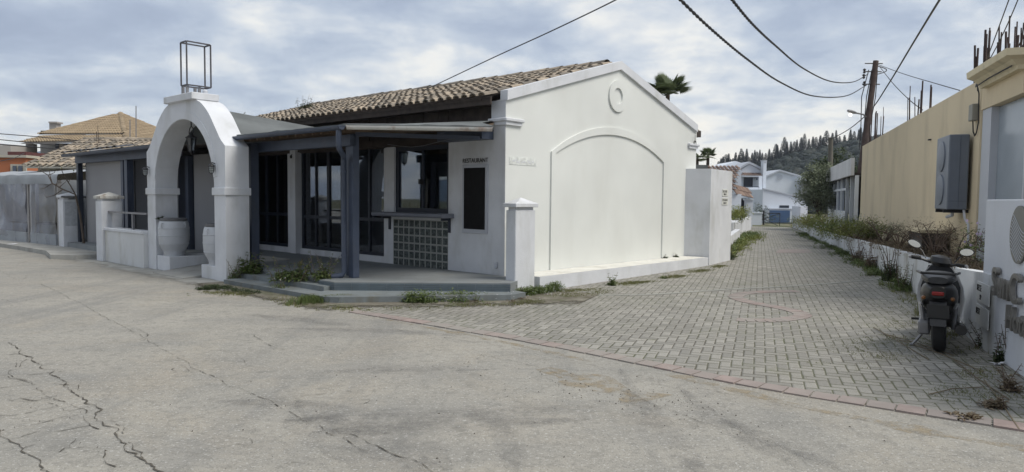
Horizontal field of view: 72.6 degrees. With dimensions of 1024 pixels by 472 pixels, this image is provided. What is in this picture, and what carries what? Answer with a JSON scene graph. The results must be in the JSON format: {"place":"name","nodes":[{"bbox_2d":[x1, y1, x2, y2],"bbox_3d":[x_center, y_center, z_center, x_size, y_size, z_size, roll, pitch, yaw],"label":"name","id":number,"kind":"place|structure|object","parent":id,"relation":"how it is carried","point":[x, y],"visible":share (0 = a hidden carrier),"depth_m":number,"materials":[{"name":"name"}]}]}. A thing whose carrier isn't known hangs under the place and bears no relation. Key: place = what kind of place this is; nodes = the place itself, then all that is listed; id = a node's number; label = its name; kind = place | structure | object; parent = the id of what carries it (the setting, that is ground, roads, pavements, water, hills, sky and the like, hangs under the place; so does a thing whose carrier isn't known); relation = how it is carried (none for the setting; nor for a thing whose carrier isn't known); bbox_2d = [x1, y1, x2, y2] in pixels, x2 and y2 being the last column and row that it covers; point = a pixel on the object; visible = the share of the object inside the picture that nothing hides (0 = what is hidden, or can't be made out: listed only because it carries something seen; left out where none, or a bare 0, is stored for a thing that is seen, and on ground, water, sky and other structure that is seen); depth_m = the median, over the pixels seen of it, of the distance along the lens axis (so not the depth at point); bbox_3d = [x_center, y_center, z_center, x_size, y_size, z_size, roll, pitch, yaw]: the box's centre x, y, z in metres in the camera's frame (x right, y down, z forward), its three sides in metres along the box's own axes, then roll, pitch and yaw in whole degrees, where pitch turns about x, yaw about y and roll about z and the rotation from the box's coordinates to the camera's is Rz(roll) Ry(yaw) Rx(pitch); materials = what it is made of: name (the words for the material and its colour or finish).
{"place":"outdoors","nodes":[
{"label":"outdoors","id":0,"kind":"place"},
{"bbox_2d":[0,240,96,259],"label":"pavement","id":1,"kind":"structure","parent":0,"point":[59,252],"depth_m":18.59,"materials":[{"name":"concrete"}]},
{"bbox_2d":[0,169,86,244],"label":"plastic tent","id":2,"kind":"object","parent":1,"relation":"on","point":[19,206],"visible":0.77,"depth_m":21.47,"materials":[{"name":"white plastic"}]},
{"bbox_2d":[38,161,84,242],"bbox_3d":[-12.441,-0.891,19.277,1.357,2.360,0.246,1,3,0],"label":"bare tree","id":3,"kind":"object","parent":1,"relation":"on","point":[81,222],"visible":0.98,"depth_m":19.26,"materials":[{"name":"grey plant"}]},
{"bbox_2d":[56,192,85,246],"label":"gate pillar","id":4,"kind":"structure","parent":1,"relation":"on","point":[67,218],"depth_m":19.76,"materials":[{"name":"white paint"}]},
{"bbox_2d":[21,112,155,153],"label":"tan roofed house","id":5,"kind":"structure","parent":0,"point":[115,125],"depth_m":42.03,"materials":[{"name":"ceramic"}]},
{"bbox_2d":[198,282,598,307],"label":"soil verge","id":6,"kind":"structure","parent":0,"point":[537,296],"depth_m":10.87,"materials":[{"name":"grey concrete"}]},
{"bbox_2d":[195,283,261,294],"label":"weeds","id":7,"kind":"object","parent":6,"relation":"on","point":[214,286],"visible":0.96,"depth_m":11.76,"materials":[{"name":"green plant"}]},
{"bbox_2d":[227,255,247,278],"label":"weed","id":8,"kind":"object","parent":6,"relation":"on","point":[233,275],"visible":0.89,"depth_m":12.80,"materials":[{"name":"green plant"}]},
{"bbox_2d":[188,289,372,311],"bbox_3d":[-3.537,0.964,10.655,3.694,0.048,0.857,2,4,28],"label":"ground cover","id":9,"kind":"object","parent":6,"relation":"on","point":[241,293],"visible":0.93,"depth_m":10.48,"materials":[{"name":"green plant"}]},
{"bbox_2d":[285,294,344,305],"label":"weeds","id":10,"kind":"object","parent":6,"relation":"on","point":[309,299],"visible":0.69,"depth_m":10.35,"materials":[{"name":"green plant"}]},
{"bbox_2d":[401,288,487,303],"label":"weeds","id":11,"kind":"object","parent":6,"relation":"on","point":[410,299],"visible":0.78,"depth_m":10.60,"materials":[{"name":"green plant"}]},
{"bbox_2d":[383,288,613,310],"bbox_3d":[0.059,0.984,10.911,4.246,0.052,1.102,-1,4,-32],"label":"ground cover","id":12,"kind":"object","parent":6,"relation":"on","point":[512,303],"visible":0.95,"depth_m":10.51,"materials":[{"name":"green plant"}]},
{"bbox_2d":[515,281,564,295],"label":"weeds","id":13,"kind":"object","parent":6,"relation":"on","point":[550,287],"visible":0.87,"depth_m":11.71,"materials":[{"name":"green plant"}]},
{"bbox_2d":[0,247,1023,471],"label":"road","id":14,"kind":"structure","parent":0,"point":[135,358],"depth_m":5.39,"materials":[{"name":"concrete"}]},
{"bbox_2d":[70,259,227,289],"bbox_3d":[-8.199,0.748,14.200,8.100,0.004,1.900,3,4,41],"label":"concrete apron","id":15,"kind":"object","parent":14,"relation":"on","point":[148,271],"visible":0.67,"depth_m":14.64,"materials":[{"name":"grey concrete"}]},
{"bbox_2d":[93,192,123,260],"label":"gate pillar","id":16,"kind":"structure","parent":15,"relation":"on","point":[106,202],"depth_m":16.64,"materials":[{"name":"white paint"}]},
{"bbox_2d":[104,211,148,267],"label":"wall","id":17,"kind":"structure","parent":15,"relation":"on","point":[127,246],"depth_m":15.69,"materials":[{"name":"paint"}]},
{"bbox_2d":[145,92,289,280],"bbox_3d":[-6.044,-1.036,14.521,3.580,3.575,2.250,3,4,41],"label":"archway","id":18,"kind":"object","parent":15,"relation":"on","point":[210,117],"visible":0.88,"depth_m":13.39,"materials":[{"name":"white paint"}]},
{"bbox_2d":[158,218,189,255],"bbox_3d":[-7.170,0.017,14.794,0.635,0.800,0.635,1,3,0],"label":"pot","id":19,"kind":"object","parent":18,"relation":"on","point":[173,236],"visible":1,"depth_m":14.57,"materials":[{"name":"white ceramic"}]},
{"bbox_2d":[185,122,197,154],"bbox_3d":[-6.490,-2.000,14.116,0.255,0.705,0.246,1,3,0],"label":"hanging lantern","id":20,"kind":"object","parent":18,"relation":"hanging from","point":[191,136],"visible":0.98,"depth_m":14.09,"materials":[{"name":"metal"}]},
{"bbox_2d":[180,40,211,93],"bbox_3d":[-6.296,-3.329,13.951,0.400,1.057,0.504,3,4,41],"label":"sign frame","id":21,"kind":"object","parent":18,"relation":"on","point":[187,86],"visible":0.8,"depth_m":13.91,"materials":[{"name":"black metal"}]},
{"bbox_2d":[202,223,214,265],"bbox_3d":[-5.631,0.155,13.445,0.635,0.800,0.635,1,3,0],"label":"pot","id":22,"kind":"object","parent":18,"relation":"on","point":[208,234],"visible":0.36,"depth_m":13.17,"materials":[{"name":"white ceramic"}]},
{"bbox_2d":[0,0,1023,165],"label":"sky","id":23,"kind":"structure","parent":0,"point":[68,62],"materials":[{"name":"grey"}]},
{"bbox_2d":[355,226,1023,423],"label":"lane paving","id":24,"kind":"structure","parent":0,"point":[704,331],"depth_m":8.74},
{"bbox_2d":[503,198,537,288],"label":"gate pillar","id":25,"kind":"structure","parent":24,"relation":"on","point":[520,239],"depth_m":11.60,"materials":[{"name":"white paint"}]},
{"bbox_2d":[534,256,707,287],"bbox_3d":[2.382,0.701,14.675,0.640,0.254,6.600,3,4,41],"label":"ledge","id":26,"kind":"object","parent":24,"relation":"on","point":[574,276],"visible":0.74,"depth_m":13.91,"materials":[{"name":"white paint"}]},
{"bbox_2d":[558,265,728,292],"bbox_3d":[3.094,0.829,14.350,0.816,0.048,7.049,3,4,40],"label":"ground cover","id":27,"kind":"object","parent":24,"relation":"on","point":[635,281],"visible":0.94,"depth_m":13.48,"materials":[{"name":"green plant"}]},
{"bbox_2d":[349,310,1023,431],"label":"paving border","id":28,"kind":"object","parent":24,"relation":"on","point":[940,414],"visible":0.99,"depth_m":6.17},
{"bbox_2d":[684,169,732,264],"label":"wall block","id":29,"kind":"structure","parent":24,"relation":"on","point":[708,209],"depth_m":17.12,"materials":[{"name":"white paint"}]},
{"bbox_2d":[731,229,739,243],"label":"planter wall","id":30,"kind":"structure","parent":24,"relation":"on","point":[735,234],"depth_m":25.57,"materials":[{"name":"white paint"}]},
{"bbox_2d":[597,278,878,295],"bbox_3d":[4.612,0.937,12.908,7.141,0.001,0.366,-1,3,-25],"label":"paving strip","id":31,"kind":"object","parent":24,"relation":"on","point":[746,288],"visible":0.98,"depth_m":12.61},
{"bbox_2d":[731,217,750,233],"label":"planter wall","id":32,"kind":"structure","parent":24,"relation":"on","point":[745,225],"depth_m":33.84,"materials":[{"name":"white paint"}]},
{"bbox_2d":[730,230,766,257],"bbox_3d":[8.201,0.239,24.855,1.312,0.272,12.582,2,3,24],"label":"weeds","id":33,"kind":"object","parent":24,"relation":"on","point":[755,238],"visible":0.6,"depth_m":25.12,"materials":[{"name":"green plant"}]},
{"bbox_2d":[743,199,753,226],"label":"gate pillar","id":34,"kind":"structure","parent":24,"relation":"on","point":[749,202],"depth_m":41.96,"materials":[{"name":"white paint"}]},
{"bbox_2d":[728,290,811,321],"bbox_3d":[3.950,1.043,10.839,1.181,0.006,3.712,2,3,19],"label":"paving inlay","id":35,"kind":"object","parent":24,"relation":"on","point":[796,315],"visible":1,"depth_m":10.30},
{"bbox_2d":[776,249,812,252],"bbox_3d":[8.997,0.478,22.129,1.047,0.001,2.240,2,3,24],"label":"paving patch","id":36,"kind":"object","parent":24,"relation":"on","point":[793,251],"visible":1,"depth_m":21.99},
{"bbox_2d":[795,232,912,292],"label":"weeds","id":37,"kind":"object","parent":24,"relation":"on","point":[840,252],"visible":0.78,"depth_m":17.78,"materials":[{"name":"green plant"}]},
{"bbox_2d":[845,233,867,261],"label":"weed","id":38,"kind":"object","parent":24,"relation":"on","point":[856,255],"visible":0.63,"depth_m":18.54,"materials":[{"name":"green plant"}]},
{"bbox_2d":[857,236,877,267],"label":"weed","id":39,"kind":"object","parent":24,"relation":"on","point":[868,261],"visible":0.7,"depth_m":16.53,"materials":[{"name":"green plant"}]},
{"bbox_2d":[875,233,900,280],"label":"weed","id":40,"kind":"object","parent":24,"relation":"on","point":[888,271],"visible":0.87,"depth_m":14.04,"materials":[{"name":"green plant"}]},
{"bbox_2d":[793,222,995,354],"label":"planter wall","id":41,"kind":"structure","parent":24,"relation":"on","point":[979,311],"depth_m":8.38,"materials":[{"name":"white paint"}]},
{"bbox_2d":[893,261,913,290],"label":"weed","id":42,"kind":"object","parent":24,"relation":"on","point":[901,281],"visible":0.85,"depth_m":12.62,"materials":[{"name":"green plant"}]},
{"bbox_2d":[792,295,1020,401],"bbox_3d":[4.987,1.163,8.775,2.638,0.023,7.016,3,4,33],"label":"ground cover","id":43,"kind":"object","parent":24,"relation":"on","point":[887,341],"visible":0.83,"depth_m":7.92,"materials":[{"name":"brown plant"}]},
{"bbox_2d":[850,260,988,353],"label":"weeds","id":44,"kind":"object","parent":24,"relation":"on","point":[917,312],"visible":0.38,"depth_m":11.14,"materials":[{"name":"green plant"}]},
{"bbox_2d":[908,239,974,351],"bbox_3d":[4.897,0.642,7.938,0.662,1.144,1.851,2,3,26],"label":"scooter","id":45,"kind":"object","parent":24,"relation":"on","point":[940,297],"visible":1,"depth_m":7.36,"materials":[{"name":"black plastic"}]},
{"bbox_2d":[873,327,1019,428],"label":"twigs","id":46,"kind":"object","parent":24,"relation":"on","point":[985,382],"visible":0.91,"depth_m":6.66,"materials":[{"name":"brown plant"}]},
{"bbox_2d":[870,333,1023,414],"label":"ground cover","id":47,"kind":"object","parent":24,"relation":"on","point":[980,368],"visible":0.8,"depth_m":6.44,"materials":[{"name":"brown plant"}]},
{"bbox_2d":[943,411,982,420],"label":"weed","id":48,"kind":"object","parent":24,"relation":"on","point":[973,415],"visible":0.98,"depth_m":5.16,"materials":[{"name":"brown plant"}]},
{"bbox_2d":[959,318,981,347],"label":"weed","id":49,"kind":"object","parent":24,"relation":"on","point":[978,340],"visible":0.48,"depth_m":7.72,"materials":[{"name":"green plant"}]},
{"bbox_2d":[977,396,1009,410],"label":"weed","id":50,"kind":"object","parent":24,"relation":"on","point":[999,403],"visible":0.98,"depth_m":5.44,"materials":[{"name":"brown plant"}]},
{"bbox_2d":[988,331,1004,362],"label":"weed","id":51,"kind":"object","parent":24,"relation":"on","point":[998,357],"visible":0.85,"depth_m":7.00,"materials":[{"name":"green plant"}]},
{"bbox_2d":[983,199,1023,376],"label":"wall","id":52,"kind":"structure","parent":24,"relation":"on","point":[1004,250],"depth_m":6.87,"materials":[{"name":"white paint"}]},
{"bbox_2d":[994,364,1023,392],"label":"weed","id":53,"kind":"object","parent":24,"relation":"on","point":[1009,384],"visible":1,"depth_m":5.93,"materials":[{"name":"brown plant"}]},
{"bbox_2d":[752,214,992,424],"bbox_3d":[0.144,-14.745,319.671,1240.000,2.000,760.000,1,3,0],"label":"ground","id":54,"kind":"structure","parent":0,"point":[774,225],"depth_m":46.07,"materials":[{"name":"grey"}]},
{"bbox_2d":[0,145,44,172],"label":"orange building","id":55,"kind":"structure","parent":54,"relation":"on","point":[10,152],"depth_m":33.91,"materials":[{"name":"paint"}]},
{"bbox_2d":[22,137,151,233],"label":"annex building","id":56,"kind":"structure","parent":54,"relation":"on","point":[54,160],"depth_m":22.86,"materials":[{"name":"beige tile"}]},
{"bbox_2d":[60,59,700,302],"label":"restaurant building","id":57,"kind":"structure","parent":54,"relation":"on","point":[391,196],"depth_m":13.98,"materials":[{"name":"white paint"}]},
{"bbox_2d":[178,155,194,248],"bbox_3d":[-8.264,-0.848,17.784,0.940,2.400,0.060,3,4,41],"label":"porch door","id":58,"kind":"structure","parent":57,"relation":"in","point":[181,169],"depth_m":17.89,"materials":[{"name":"blue paint"}]},
{"bbox_2d":[232,252,264,274],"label":"weed","id":59,"kind":"object","parent":57,"relation":"on","point":[251,268],"visible":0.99,"depth_m":12.82,"materials":[{"name":"green plant"}]},
{"bbox_2d":[259,155,287,246],"bbox_3d":[-5.980,-0.953,17.414,1.690,2.365,0.070,3,4,41],"label":"door","id":60,"kind":"structure","parent":57,"relation":"in","point":[273,172],"depth_m":17.39,"materials":[{"name":"blue paint"}]},
{"bbox_2d":[263,256,312,282],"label":"weed","id":61,"kind":"object","parent":57,"relation":"on","point":[291,275],"visible":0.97,"depth_m":11.80,"materials":[{"name":"green plant"}]},
{"bbox_2d":[308,250,338,281],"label":"weed","id":62,"kind":"object","parent":57,"relation":"on","point":[322,274],"visible":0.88,"depth_m":11.62,"materials":[{"name":"green plant"}]},
{"bbox_2d":[301,149,383,255],"bbox_3d":[-3.765,-0.810,15.470,3.150,2.335,0.070,3,4,41],"label":"door","id":63,"kind":"structure","parent":57,"relation":"in","point":[321,172],"depth_m":15.66,"materials":[{"name":"blue paint"}]},
{"bbox_2d":[396,144,448,213],"bbox_3d":[-1.767,-1.112,13.638,1.600,1.315,0.160,3,4,41],"label":"window","id":64,"kind":"structure","parent":57,"relation":"in","point":[421,171],"depth_m":13.66,"materials":[{"name":"clear glass"}]},
{"bbox_2d":[424,0,615,90],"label":"overhead cable","id":65,"kind":"object","parent":57,"relation":"attached to","point":[527,41],"visible":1,"depth_m":12.41,"materials":[{"name":"black rubber"}]},
{"bbox_2d":[648,72,692,100],"bbox_3d":[6.633,-3.528,29.829,2.019,7.138,2.044,1,3,0],"label":"palm tree","id":66,"kind":"object","parent":54,"relation":"on","point":[663,84],"visible":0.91,"depth_m":29.41,"materials":[{"name":"green plant"}]},
{"bbox_2d":[700,147,715,168],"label":"palm tree","id":67,"kind":"object","parent":54,"relation":"on","point":[708,152],"visible":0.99,"depth_m":43.65,"materials":[{"name":"green plant"}]},
{"bbox_2d":[708,165,753,216],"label":"tiled cottage","id":68,"kind":"structure","parent":54,"relation":"on","point":[739,191],"depth_m":41.29,"materials":[{"name":"white paint"}]},
{"bbox_2d":[714,160,766,198],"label":"hotel house","id":69,"kind":"structure","parent":54,"relation":"on","point":[753,176],"depth_m":111.55,"materials":[{"name":"white paint"}]},
{"bbox_2d":[753,203,779,222],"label":"bush","id":70,"kind":"object","parent":54,"relation":"on","point":[761,209],"visible":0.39,"depth_m":99.10,"materials":[{"name":"green plant"}]},
{"bbox_2d":[749,188,805,223],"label":"garage building","id":71,"kind":"structure","parent":54,"relation":"on","point":[782,203],"depth_m":103.84,"materials":[{"name":"white paint"}]},
{"bbox_2d":[769,210,789,222],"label":"garage door","id":72,"kind":"structure","parent":71,"relation":"in","point":[784,215],"depth_m":102.70,"materials":[{"name":"blue paint"}]},
{"bbox_2d":[766,170,806,194],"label":"hotel house","id":73,"kind":"structure","parent":54,"relation":"on","point":[781,181],"depth_m":124.64,"materials":[{"name":"white paint"}]},
{"bbox_2d":[792,206,807,222],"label":"wall block","id":74,"kind":"structure","parent":54,"relation":"on","point":[797,211],"depth_m":98.59,"materials":[{"name":"white paint"}]},
{"bbox_2d":[827,137,832,216],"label":"utility pole","id":75,"kind":"object","parent":54,"relation":"on","point":[830,149],"visible":0.31,"depth_m":45.65,"materials":[{"name":"wood"}]},
{"bbox_2d":[831,0,940,138],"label":"overhead cable","id":76,"kind":"object","parent":75,"relation":"attached to","point":[927,19],"visible":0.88,"depth_m":20.74,"materials":[{"name":"black rubber"}]},
{"bbox_2d":[826,158,860,229],"bbox_3d":[17.322,-1.753,33.514,3.250,3.400,12.640,2,3,20],"label":"conservatory","id":77,"kind":"object","parent":54,"relation":"on","point":[843,175],"visible":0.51,"depth_m":31.28,"materials":[{"name":"white painted frame"},{"name":"glass"}]},
{"bbox_2d":[860,47,1023,260],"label":"ochre building","id":78,"kind":"structure","parent":54,"relation":"on","point":[985,110],"depth_m":13.23,"materials":[{"name":"paint"}]},
{"bbox_2d":[869,107,883,141],"bbox_3d":[13.578,-4.084,25.999,0.292,1.300,1.550,2,3,18],"label":"rebar cluster","id":79,"kind":"object","parent":78,"relation":"on","point":[875,126],"visible":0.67,"depth_m":25.57,"materials":[{"name":"metal"}]},
{"bbox_2d":[907,81,931,120],"bbox_3d":[10.900,-3.590,18.652,0.308,1.059,2.110,2,3,21],"label":"rebar cluster","id":80,"kind":"object","parent":78,"relation":"on","point":[920,101],"visible":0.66,"depth_m":17.95,"materials":[{"name":"metal"}]},
{"bbox_2d":[906,227,948,251],"bbox_3d":[8.693,0.070,14.644,0.500,0.440,1.500,2,3,20],"label":"vent cover","id":81,"kind":"object","parent":78,"relation":"attached to","point":[922,237],"visible":0.5,"depth_m":14.04,"materials":[{"name":"brown metal"}]},
{"bbox_2d":[935,134,969,243],"bbox_3d":[8.228,-0.692,13.026,0.412,2.331,1.142,2,3,20],"label":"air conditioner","id":82,"kind":"object","parent":78,"relation":"attached to","point":[952,170],"visible":0.97,"depth_m":12.66,"materials":[{"name":"metal"}]},
{"bbox_2d":[973,45,987,82],"bbox_3d":[8.904,-3.204,13.244,0.255,0.836,0.091,2,4,32],"label":"rebar cluster","id":83,"kind":"object","parent":78,"relation":"on","point":[976,59],"visible":0.27,"depth_m":13.25,"materials":[{"name":"metal"}]},
{"bbox_2d":[983,28,1010,62],"bbox_3d":[8.789,-3.278,12.679,0.335,1.043,0.473,2,3,20],"label":"rebar cluster","id":84,"kind":"object","parent":78,"relation":"on","point":[987,37],"visible":0.31,"depth_m":12.85,"materials":[{"name":"metal"}]},
{"bbox_2d":[997,16,1023,53],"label":"rebar cluster","id":85,"kind":"object","parent":78,"relation":"on","point":[1000,44],"visible":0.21,"depth_m":12.07,"materials":[{"name":"metal"}]},
{"bbox_2d":[1015,21,1023,46],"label":"rebar cluster","id":86,"kind":"object","parent":78,"relation":"on","point":[1020,36],"visible":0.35,"depth_m":11.29,"materials":[{"name":"metal"}]},
{"bbox_2d":[817,223,983,264],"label":"planter soil","id":87,"kind":"structure","parent":0,"point":[892,247],"depth_m":19.93,"materials":[{"name":"brown soil"}]},
{"bbox_2d":[787,211,833,227],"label":"bush","id":88,"kind":"object","parent":87,"relation":"on","point":[796,219],"visible":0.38,"depth_m":32.40,"materials":[{"name":"green plant"}]},
{"bbox_2d":[789,162,849,219],"bbox_3d":[16.772,-2.156,37.840,3.127,3.745,3.310,-2,4,-35],"label":"olive tree","id":89,"kind":"object","parent":87,"relation":"on","point":[816,195],"visible":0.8,"depth_m":37.56,"materials":[{"name":"green plant"}]},
{"bbox_2d":[791,209,857,235],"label":"bush","id":90,"kind":"object","parent":87,"relation":"on","point":[810,228],"visible":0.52,"depth_m":28.07,"materials":[{"name":"green plant"}]},
{"bbox_2d":[805,213,877,239],"bbox_3d":[11.306,-0.279,23.971,2.246,1.065,2.374,1,3,0],"label":"bush","id":91,"kind":"object","parent":87,"relation":"on","point":[827,226],"visible":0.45,"depth_m":23.73,"materials":[{"name":"green plant"}]},
{"bbox_2d":[816,216,891,241],"bbox_3d":[10.376,-0.168,20.967,1.936,0.919,1.982,1,3,0],"label":"bush","id":92,"kind":"object","parent":87,"relation":"on","point":[843,228],"visible":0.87,"depth_m":20.70,"materials":[{"name":"green plant"}]},
{"bbox_2d":[853,60,886,220],"bbox_3d":[15.220,-3.661,29.837,1.401,7.602,0.329,1,3,0],"label":"utility pole","id":93,"kind":"object","parent":87,"relation":"on","point":[873,84],"visible":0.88,"depth_m":29.68,"materials":[{"name":"brown wood"}]},
{"bbox_2d":[678,0,866,97],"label":"overhead cable","id":94,"kind":"object","parent":93,"relation":"attached to","point":[683,2],"visible":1,"depth_m":13.63,"materials":[{"name":"black rubber"}]},
{"bbox_2d":[730,0,867,82],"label":"overhead cable","id":95,"kind":"object","parent":93,"relation":"attached to","point":[753,24],"visible":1,"depth_m":14.20,"materials":[{"name":"black rubber"}]},
{"bbox_2d":[855,216,904,241],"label":"bush","id":96,"kind":"object","parent":87,"relation":"on","point":[888,237],"visible":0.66,"depth_m":18.93,"materials":[{"name":"green plant"}]},
{"bbox_2d":[875,221,917,244],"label":"bush","id":97,"kind":"object","parent":87,"relation":"on","point":[887,232],"visible":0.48,"depth_m":17.12,"materials":[{"name":"green plant"}]},
{"bbox_2d":[889,224,920,247],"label":"bush","id":98,"kind":"object","parent":87,"relation":"on","point":[903,236],"visible":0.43,"depth_m":15.25,"materials":[{"name":"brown plant"}]},
{"bbox_2d":[839,235,983,270],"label":"weeds","id":99,"kind":"object","parent":87,"relation":"on","point":[974,264],"visible":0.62,"depth_m":13.55,"materials":[{"name":"brown plant"}]},
{"bbox_2d":[900,216,960,254],"bbox_3d":[8.260,0.011,13.623,1.188,0.770,1.312,1,3,0],"label":"bush","id":100,"kind":"object","parent":87,"relation":"on","point":[935,249],"visible":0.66,"depth_m":13.55,"materials":[{"name":"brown plant"}]},
{"bbox_2d":[924,221,984,259],"bbox_3d":[7.689,0.126,12.051,1.056,0.767,0.926,2,3,25],"label":"bush","id":101,"kind":"object","parent":87,"relation":"on","point":[949,239],"visible":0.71,"depth_m":12.12,"materials":[{"name":"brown plant"}]},
{"bbox_2d":[952,219,984,262],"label":"bush","id":102,"kind":"object","parent":87,"relation":"on","point":[978,246],"visible":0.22,"depth_m":9.60,"materials":[{"name":"brown plant"}]},
{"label":"far path","id":103,"kind":"structure","parent":0,"visible":0},
{"bbox_2d":[752,212,762,224],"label":"wall","id":104,"kind":"structure","parent":103,"relation":"on","point":[756,218],"depth_m":46.50,"materials":[{"name":"white paint"}]},
{"bbox_2d":[804,145,858,195],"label":"olive tree","id":105,"kind":"object","parent":103,"relation":"on","point":[835,155],"visible":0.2,"depth_m":59.77,"materials":[{"name":"green plant"}]},
{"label":"hill","id":106,"kind":"structure","parent":0,"visible":0},
{"bbox_2d":[778,137,788,158],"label":"cypress tree","id":107,"kind":"object","parent":106,"relation":"on","point":[784,149],"visible":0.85,"depth_m":367.36,"materials":[{"name":"green plant"}]},
{"bbox_2d":[754,133,884,213],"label":"wood","id":108,"kind":"object","parent":106,"relation":"on","point":[794,162],"visible":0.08,"depth_m":337.47,"materials":[{"name":"green plant"}]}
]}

